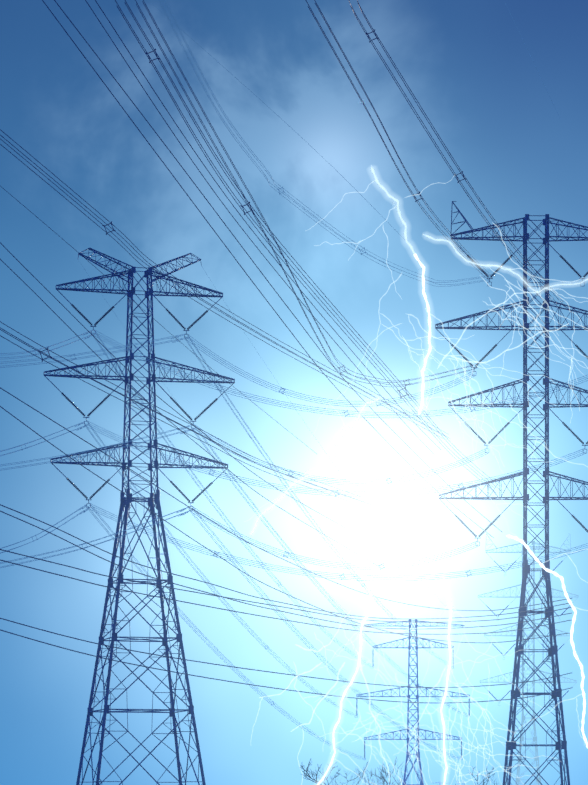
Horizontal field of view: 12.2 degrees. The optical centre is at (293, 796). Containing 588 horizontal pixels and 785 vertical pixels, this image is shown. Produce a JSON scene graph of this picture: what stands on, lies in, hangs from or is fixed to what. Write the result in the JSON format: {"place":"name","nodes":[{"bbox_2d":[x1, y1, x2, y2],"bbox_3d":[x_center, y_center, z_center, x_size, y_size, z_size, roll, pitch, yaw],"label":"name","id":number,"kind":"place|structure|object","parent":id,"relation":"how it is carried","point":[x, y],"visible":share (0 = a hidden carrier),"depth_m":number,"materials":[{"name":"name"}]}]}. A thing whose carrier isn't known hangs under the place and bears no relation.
{"place":"outdoors","nodes":[
{"label":"outdoors","id":0,"kind":"place"},
{"bbox_2d":[0,0,587,784],"label":"sky","id":1,"kind":"structure","parent":0,"point":[467,64],"materials":[{"name":"blue"}]},
{"bbox_3d":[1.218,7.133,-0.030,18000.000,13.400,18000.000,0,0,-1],"label":"ground","id":2,"kind":"structure","parent":0,"visible":0},
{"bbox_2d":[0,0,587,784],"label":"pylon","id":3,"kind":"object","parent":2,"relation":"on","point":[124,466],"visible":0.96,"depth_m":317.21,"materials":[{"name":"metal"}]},
{"bbox_2d":[301,757,496,784],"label":"bare trees","id":4,"kind":"object","parent":2,"relation":"on","point":[381,775],"visible":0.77,"depth_m":499.24,"materials":[{"name":"grey plant"}]},
{"bbox_2d":[356,619,469,784],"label":"distant pylon","id":5,"kind":"object","parent":2,"relation":"on","point":[417,696],"visible":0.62,"depth_m":631.83,"materials":[{"name":"blue metal"}]},
{"bbox_2d":[252,167,587,784],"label":"lightning","id":6,"kind":"object","parent":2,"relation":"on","point":[508,536],"visible":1,"depth_m":80.00,"materials":[{"name":"white"}]},
{"bbox_2d":[435,201,587,784],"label":"pylon","id":7,"kind":"object","parent":2,"relation":"on","point":[560,744],"visible":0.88,"depth_m":319.96,"materials":[{"name":"metal"}]},
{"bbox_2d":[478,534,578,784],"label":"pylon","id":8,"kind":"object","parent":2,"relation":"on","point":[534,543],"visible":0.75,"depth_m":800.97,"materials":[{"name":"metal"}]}
]}

